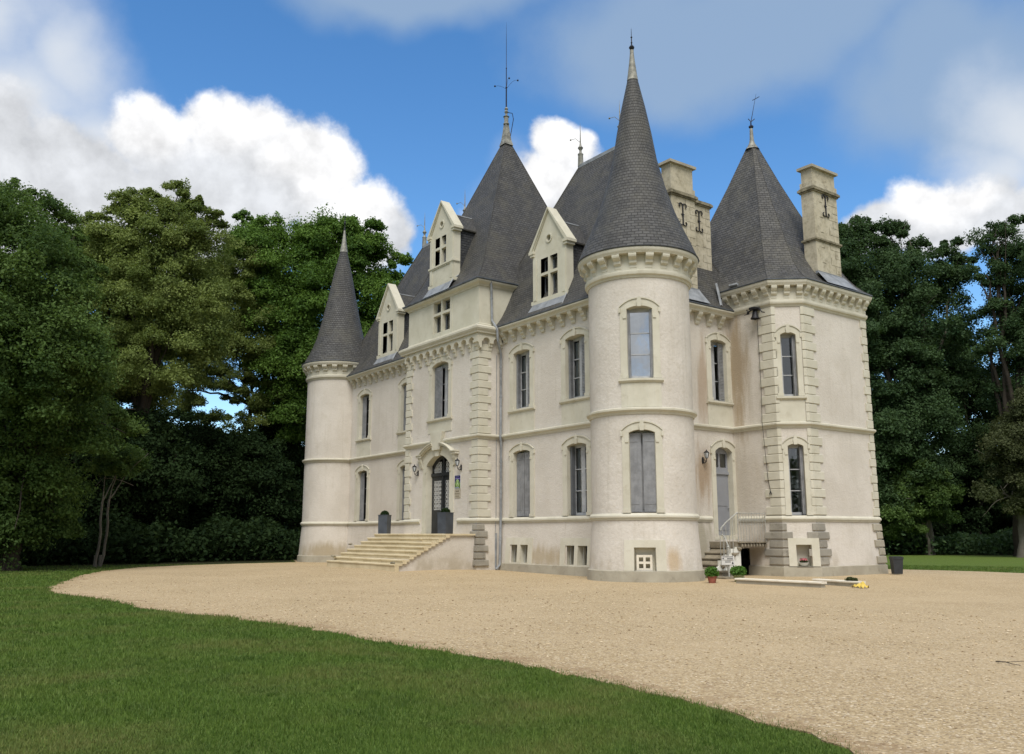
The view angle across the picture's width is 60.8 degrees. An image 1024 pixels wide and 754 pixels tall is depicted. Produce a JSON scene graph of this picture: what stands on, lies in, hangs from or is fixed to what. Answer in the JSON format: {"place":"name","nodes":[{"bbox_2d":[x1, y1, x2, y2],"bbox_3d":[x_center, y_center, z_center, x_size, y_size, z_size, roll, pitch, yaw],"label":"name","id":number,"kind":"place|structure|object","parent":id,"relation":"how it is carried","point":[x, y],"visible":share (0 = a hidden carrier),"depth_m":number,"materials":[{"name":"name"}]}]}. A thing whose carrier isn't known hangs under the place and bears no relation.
{"place":"outdoors","nodes":[
{"label":"outdoors","id":0,"kind":"place"},
{"bbox_2d":[2,552,294,572],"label":"woodland floor","id":1,"kind":"structure","parent":0,"point":[191,562],"depth_m":42.77,"materials":[{"name":"green plant"}]},
{"bbox_2d":[0,177,149,570],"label":"broadleaf tree","id":2,"kind":"object","parent":1,"relation":"on","point":[46,353],"visible":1,"depth_m":33.78,"materials":[{"name":"green plant"}]},
{"bbox_2d":[1,390,172,523],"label":"broadleaf tree","id":3,"kind":"object","parent":1,"relation":"on","point":[80,456],"visible":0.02,"depth_m":45.45,"materials":[{"name":"green plant"}]},
{"bbox_2d":[78,444,143,566],"bbox_3d":[-18.032,5.704,38.942,2.782,5.604,2.539,7,-13,-35],"label":"sapling","id":4,"kind":"object","parent":1,"relation":"on","point":[93,465],"visible":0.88,"depth_m":38.71,"materials":[{"name":"green plant"}]},
{"bbox_2d":[61,312,168,464],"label":"broadleaf tree","id":5,"kind":"object","parent":1,"relation":"on","point":[121,401],"depth_m":70.73,"materials":[{"name":"green plant"}]},
{"bbox_2d":[15,208,233,396],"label":"broadleaf tree","id":6,"kind":"object","parent":1,"relation":"on","point":[82,222],"visible":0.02,"depth_m":60.30,"materials":[{"name":"green plant"}]},
{"bbox_2d":[96,442,153,566],"bbox_3d":[-17.646,5.728,39.439,2.715,5.744,2.277,7,-13,-35],"label":"sapling","id":7,"kind":"object","parent":1,"relation":"on","point":[140,465],"visible":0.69,"depth_m":39.32,"materials":[{"name":"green plant"}]},
{"bbox_2d":[41,403,216,555],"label":"broadleaf tree","id":8,"kind":"object","parent":1,"relation":"on","point":[150,495],"visible":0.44,"depth_m":45.23,"materials":[{"name":"green plant"}]},
{"bbox_2d":[69,359,224,455],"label":"broadleaf tree","id":9,"kind":"object","parent":1,"relation":"on","point":[170,413],"visible":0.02,"depth_m":73.14,"materials":[{"name":"green plant"}]},
{"bbox_2d":[58,177,242,561],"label":"broadleaf tree","id":10,"kind":"object","parent":1,"relation":"on","point":[155,323],"visible":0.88,"depth_m":47.63,"materials":[{"name":"green plant"}]},
{"bbox_2d":[20,503,301,565],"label":"undergrowth","id":11,"kind":"object","parent":1,"relation":"on","point":[219,538],"visible":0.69,"depth_m":44.03,"materials":[{"name":"green plant"}]},
{"bbox_2d":[155,413,263,531],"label":"broadleaf tree","id":12,"kind":"object","parent":1,"relation":"on","point":[201,433],"visible":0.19,"depth_m":50.42,"materials":[{"name":"green plant"}]},
{"bbox_2d":[171,236,295,556],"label":"broadleaf tree","id":13,"kind":"object","parent":1,"relation":"on","point":[244,340],"visible":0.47,"depth_m":55.58,"materials":[{"name":"green plant"}]},
{"bbox_2d":[184,424,302,558],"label":"broadleaf tree","id":14,"kind":"object","parent":1,"relation":"on","point":[262,469],"visible":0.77,"depth_m":50.68,"materials":[{"name":"green plant"}]},
{"bbox_2d":[244,406,305,552],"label":"broadleaf tree","id":15,"kind":"object","parent":1,"relation":"on","point":[295,453],"visible":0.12,"depth_m":57.55,"materials":[{"name":"green plant"}]},
{"bbox_2d":[0,555,1023,753],"bbox_3d":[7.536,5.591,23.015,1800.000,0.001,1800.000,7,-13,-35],"label":"lawn","id":16,"kind":"structure","parent":0,"point":[980,560],"depth_m":7.63,"materials":[{"name":"green plant"}]},
{"bbox_2d":[218,203,413,446],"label":"broadleaf tree","id":17,"kind":"object","parent":16,"relation":"on","point":[299,293],"visible":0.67,"depth_m":56.41,"materials":[{"name":"green plant"}]},
{"bbox_2d":[49,559,1023,753],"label":"gravel drive","id":18,"kind":"structure","parent":16,"relation":"on","point":[992,599],"depth_m":13.32,"materials":[{"name":"beige gravel"}]},
{"bbox_2d":[326,534,475,571],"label":"entrance steps","id":19,"kind":"structure","parent":18,"relation":"on","point":[410,552],"depth_m":32.97,"materials":[{"name":"stone"}]},
{"bbox_2d":[378,510,391,533],"bbox_3d":[-5.424,6.170,37.180,0.437,0.990,0.437,-3,-11,16],"label":"planter box","id":20,"kind":"object","parent":19,"relation":"on","point":[384,521],"visible":1,"depth_m":37.00,"materials":[{"name":"metal"}]},
{"bbox_2d":[437,508,453,533],"bbox_3d":[-2.571,5.543,33.722,0.458,1.000,0.458,-8,-13,38],"label":"planter box","id":21,"kind":"object","parent":19,"relation":"on","point":[445,519],"visible":1,"depth_m":33.57,"materials":[{"name":"metal"}]},
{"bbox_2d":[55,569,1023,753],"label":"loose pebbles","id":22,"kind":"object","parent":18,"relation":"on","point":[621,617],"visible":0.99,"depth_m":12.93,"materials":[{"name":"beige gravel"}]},
{"bbox_2d":[297,26,888,582],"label":"chateau","id":23,"kind":"structure","parent":18,"relation":"on","point":[577,378],"depth_m":32.40,"materials":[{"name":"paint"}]},
{"bbox_2d":[353,464,369,520],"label":"window","id":24,"kind":"structure","parent":23,"relation":"in","point":[361,470],"depth_m":44.34,"materials":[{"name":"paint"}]},
{"bbox_2d":[355,388,371,456],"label":"window","id":25,"kind":"structure","parent":23,"relation":"in","point":[363,448],"depth_m":44.93,"materials":[{"name":"paint"}]},
{"bbox_2d":[396,459,405,519],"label":"window","id":26,"kind":"structure","parent":23,"relation":"in","point":[401,465],"depth_m":40.94,"materials":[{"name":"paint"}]},
{"bbox_2d":[396,376,407,450],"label":"window","id":27,"kind":"structure","parent":23,"relation":"in","point":[401,432],"depth_m":41.61,"materials":[{"name":"paint"}]},
{"bbox_2d":[412,464,418,475],"bbox_3d":[-4.147,3.995,37.522,0.285,0.502,0.205,7,-13,-35],"label":"wall lantern","id":28,"kind":"object","parent":23,"relation":"attached to","point":[414,467],"depth_m":37.48,"materials":[{"name":"metal"}]},
{"bbox_2d":[415,431,458,533],"bbox_3d":[-3.020,4.378,36.200,0.560,4.170,3.160,7,-13,-35],"label":"front door","id":29,"kind":"structure","parent":23,"relation":"in","point":[429,457],"depth_m":36.61,"materials":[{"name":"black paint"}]},
{"bbox_2d":[426,355,452,433],"bbox_3d":[-2.896,0.704,36.877,0.500,3.300,1.980,7,-13,-35],"label":"window","id":30,"kind":"structure","parent":23,"relation":"in","point":[435,421],"depth_m":37.03,"materials":[{"name":"paint"}]},
{"bbox_2d":[431,296,452,338],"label":"cross window","id":31,"kind":"structure","parent":23,"relation":"in","point":[435,307],"depth_m":37.47,"materials":[{"name":"stone"}]},
{"bbox_2d":[454,489,460,497],"bbox_3d":[-2.174,4.663,34.877,0.020,0.320,0.440,7,-13,-35],"label":"stone plaque","id":32,"kind":"object","parent":23,"relation":"attached to","point":[457,493],"visible":1,"depth_m":34.86,"materials":[{"name":"beige stone"}]},
{"bbox_2d":[455,475,460,488],"bbox_3d":[-2.176,4.200,34.959,0.024,0.540,0.440,7,-13,-35],"label":"information sign","id":33,"kind":"object","parent":23,"relation":"attached to","point":[457,481],"visible":1,"depth_m":34.92,"materials":[{"name":"multicoloured paint"}]},
{"bbox_2d":[455,458,461,469],"bbox_3d":[-2.135,3.467,34.807,0.285,0.502,0.205,7,-13,-35],"label":"wall lantern","id":34,"kind":"object","parent":23,"relation":"attached to","point":[457,460],"depth_m":34.76,"materials":[{"name":"metal"}]},
{"bbox_2d":[505,538,532,563],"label":"basement window","id":35,"kind":"structure","parent":23,"relation":"in","point":[522,548],"depth_m":32.87,"materials":[{"name":"stone"}]},
{"bbox_2d":[507,342,534,432],"bbox_3d":[0.538,0.403,34.041,0.568,3.530,1.700,7,-13,-35],"label":"window","id":36,"kind":"structure","parent":23,"relation":"in","point":[522,419],"depth_m":34.18,"materials":[{"name":"paint"}]},
{"bbox_2d":[508,442,534,516],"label":"window","id":37,"kind":"structure","parent":23,"relation":"in","point":[522,455],"depth_m":33.48,"materials":[{"name":"paint"}]},
{"bbox_2d":[559,327,589,424],"bbox_3d":[2.438,-0.059,31.470,0.568,3.530,1.720,7,-13,-35],"label":"window","id":38,"kind":"structure","parent":23,"relation":"in","point":[574,409],"depth_m":31.64,"materials":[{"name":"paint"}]},
{"bbox_2d":[559,538,590,566],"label":"basement window","id":39,"kind":"structure","parent":23,"relation":"in","point":[579,544],"depth_m":30.26,"materials":[{"name":"stone"}]},
{"bbox_2d":[561,434,591,515],"bbox_3d":[2.460,3.458,30.829,0.543,2.840,1.630,7,-13,-35],"label":"window","id":40,"kind":"structure","parent":23,"relation":"in","point":[568,447],"depth_m":31.05,"materials":[{"name":"paint"}]},
{"bbox_2d":[618,296,663,406],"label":"window","id":41,"kind":"structure","parent":23,"relation":"in","point":[641,378],"depth_m":27.51,"materials":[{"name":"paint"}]},
{"bbox_2d":[620,420,664,512],"bbox_3d":[4.011,2.735,26.805,0.988,2.840,0.976,7,-13,-35],"label":"window","id":42,"kind":"structure","parent":23,"relation":"in","point":[642,450],"depth_m":26.80,"materials":[{"name":"paint"}]},
{"bbox_2d":[636,555,652,570],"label":"vent block","id":43,"kind":"structure","parent":23,"relation":"in","point":[644,563],"depth_m":26.15,"materials":[{"name":"white concrete"}]},
{"bbox_2d":[702,449,708,463],"bbox_3d":[6.851,2.805,30.898,0.179,0.502,0.297,7,-13,-35],"label":"wall lantern","id":44,"kind":"object","parent":23,"relation":"attached to","point":[706,453],"depth_m":30.84,"materials":[{"name":"metal"}]},
{"bbox_2d":[704,332,733,426],"bbox_3d":[7.531,0.084,32.268,1.480,3.530,0.500,7,-13,-35],"label":"window","id":45,"kind":"structure","parent":23,"relation":"in","point":[720,412],"depth_m":32.28,"materials":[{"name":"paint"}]},
{"bbox_2d":[710,439,737,539],"bbox_3d":[7.599,4.044,31.548,1.410,3.620,0.355,7,-13,-35],"label":"side door","id":46,"kind":"structure","parent":23,"relation":"in","point":[724,492],"depth_m":31.63,"materials":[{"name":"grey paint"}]},
{"bbox_2d":[742,548,749,573],"bbox_3d":[8.463,6.631,31.241,0.080,1.000,0.480,7,-13,-35],"label":"cellar door","id":47,"kind":"structure","parent":23,"relation":"in","point":[745,551],"depth_m":31.30,"materials":[{"name":"black paint"}]},
{"bbox_2d":[744,307,771,493],"bbox_3d":[8.814,0.796,31.143,0.400,6.744,0.937,7,-13,-35],"label":"bell","id":48,"kind":"object","parent":23,"relation":"attached to","point":[754,313],"visible":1,"depth_m":31.56,"materials":[{"name":"metal"}]},
{"bbox_2d":[774,324,806,421],"bbox_3d":[9.845,-0.139,31.024,1.050,3.530,0.980,7,-13,-35],"label":"window","id":49,"kind":"structure","parent":23,"relation":"in","point":[792,406],"depth_m":30.91,"materials":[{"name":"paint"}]},
{"bbox_2d":[781,435,813,514],"bbox_3d":[9.870,3.407,30.345,0.876,2.770,0.844,7,-13,-35],"label":"window","id":50,"kind":"structure","parent":23,"relation":"in","point":[802,462],"depth_m":30.38,"materials":[{"name":"paint"}]},
{"bbox_2d":[798,558,808,565],"bbox_3d":[9.948,6.310,29.775,0.364,0.274,0.370,7,-13,-35],"label":"flower bowl","id":51,"kind":"object","parent":23,"relation":"in","point":[803,562],"visible":1,"depth_m":29.70,"materials":[{"name":"white paint"}]},
{"bbox_2d":[704,566,718,582],"bbox_3d":[5.875,5.806,25.669,0.432,0.492,0.462,1,-10,-3],"label":"potted plant","id":52,"kind":"object","parent":18,"relation":"on","point":[711,574],"visible":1,"depth_m":25.56,"materials":[{"name":"green plant"}]},
{"bbox_2d":[722,546,734,576],"bbox_3d":[7.002,6.003,28.311,0.400,1.040,0.098,-1,-10,6],"label":"sign post","id":53,"kind":"object","parent":18,"relation":"on","point":[728,558],"visible":0.99,"depth_m":28.28,"materials":[{"name":"metal"}]},
{"bbox_2d":[702,541,767,578],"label":"side staircase","id":54,"kind":"structure","parent":18,"relation":"on","point":[712,557],"depth_m":29.59,"materials":[{"name":"stone"}]},
{"bbox_2d":[720,512,766,570],"bbox_3d":[7.774,5.548,29.595,0.518,1.930,2.712,-9,-14,41],"label":"iron railing","id":55,"kind":"object","parent":54,"relation":"on","point":[751,519],"visible":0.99,"depth_m":29.74,"materials":[{"name":"metal"}]},
{"bbox_2d":[729,566,746,581],"bbox_3d":[6.808,5.911,26.258,0.517,0.494,0.512,7,-13,-35],"label":"potted plant","id":56,"kind":"object","parent":18,"relation":"on","point":[738,571],"visible":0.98,"depth_m":26.13,"materials":[{"name":"green plant"}]},
{"bbox_2d":[734,578,826,587],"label":"wall","id":57,"kind":"structure","parent":18,"relation":"on","point":[801,583],"depth_m":24.29,"materials":[{"name":"stone"}]},
{"bbox_2d":[812,579,865,586],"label":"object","id":58,"kind":"structure","parent":18,"relation":"on","point":[834,582],"depth_m":24.25,"materials":[{"name":"stone"}]},
{"bbox_2d":[844,577,857,580],"bbox_3d":[9.307,5.563,23.961,0.203,0.170,0.427,7,-13,-35],"label":"weed clump","id":59,"kind":"object","parent":58,"relation":"on","point":[851,579],"visible":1,"depth_m":23.91,"materials":[{"name":"green plant"}]},
{"bbox_2d":[852,581,868,587],"bbox_3d":[9.316,5.543,23.335,0.400,0.172,0.420,7,-13,-35],"label":"yellow cloth","id":60,"kind":"object","parent":18,"relation":"on","point":[861,584],"visible":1,"depth_m":23.28,"materials":[{"name":"yellow fabric"}]},
{"bbox_2d":[888,556,903,573],"bbox_3d":[13.686,6.696,31.090,0.389,0.606,0.403,0,-10,1],"label":"waste bin","id":61,"kind":"object","parent":18,"relation":"on","point":[896,563],"visible":1,"depth_m":30.94,"materials":[{"name":"plastic"}]},
{"bbox_2d":[995,661,1020,665],"bbox_3d":[5.460,3.141,9.601,0.285,0.032,0.309,-8,-13,38],"label":"fallen twig","id":62,"kind":"object","parent":18,"relation":"on","point":[1008,662],"visible":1,"depth_m":9.64,"materials":[{"name":"brown wood"}]},
{"bbox_2d":[879,457,966,554],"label":"broadleaf tree","id":63,"kind":"object","parent":16,"relation":"on","point":[896,523],"visible":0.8,"depth_m":59.29,"materials":[{"name":"green plant"}]},
{"bbox_2d":[959,213,1023,555],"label":"broadleaf tree","id":64,"kind":"object","parent":16,"relation":"on","point":[1007,329],"visible":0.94,"depth_m":59.52,"materials":[{"name":"green plant"}]},
{"bbox_2d":[966,385,1023,557],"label":"broadleaf tree","id":65,"kind":"object","parent":16,"relation":"on","point":[1006,436],"visible":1,"depth_m":54.49,"materials":[{"name":"green plant"}]},
{"bbox_2d":[0,0,1023,453],"label":"sky","id":66,"kind":"structure","parent":0,"point":[389,111],"materials":[{"name":"blue"}]},
{"bbox_2d":[886,552,1013,554],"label":"woodland floor","id":67,"kind":"structure","parent":0,"point":[949,554],"depth_m":61.47,"materials":[{"name":"green plant"}]},
{"bbox_2d":[838,213,986,554],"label":"broadleaf tree","id":68,"kind":"object","parent":67,"relation":"on","point":[911,409],"visible":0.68,"depth_m":61.57,"materials":[{"name":"green plant"}]},
{"bbox_2d":[874,316,997,534],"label":"broadleaf tree","id":69,"kind":"object","parent":67,"relation":"on","point":[976,418],"visible":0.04,"depth_m":74.58,"materials":[{"name":"green plant"}]},
{"bbox_2d":[882,527,1013,554],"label":"undergrowth","id":70,"kind":"object","parent":67,"relation":"on","point":[975,543],"visible":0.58,"depth_m":60.69,"materials":[{"name":"green plant"}]},
{"bbox_2d":[912,497,1012,534],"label":"undergrowth","id":71,"kind":"object","parent":67,"relation":"on","point":[1009,523],"visible":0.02,"depth_m":80.54,"materials":[{"name":"green plant"}]},
{"bbox_2d":[928,315,1014,536],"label":"broadleaf tree","id":72,"kind":"object","parent":67,"relation":"on","point":[972,464],"visible":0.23,"depth_m":73.73,"materials":[{"name":"green plant"}]},
{"bbox_2d":[962,361,1021,531],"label":"broadleaf tree","id":73,"kind":"object","parent":67,"relation":"on","point":[967,502],"visible":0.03,"depth_m":80.19,"materials":[{"name":"green plant"}]}
]}

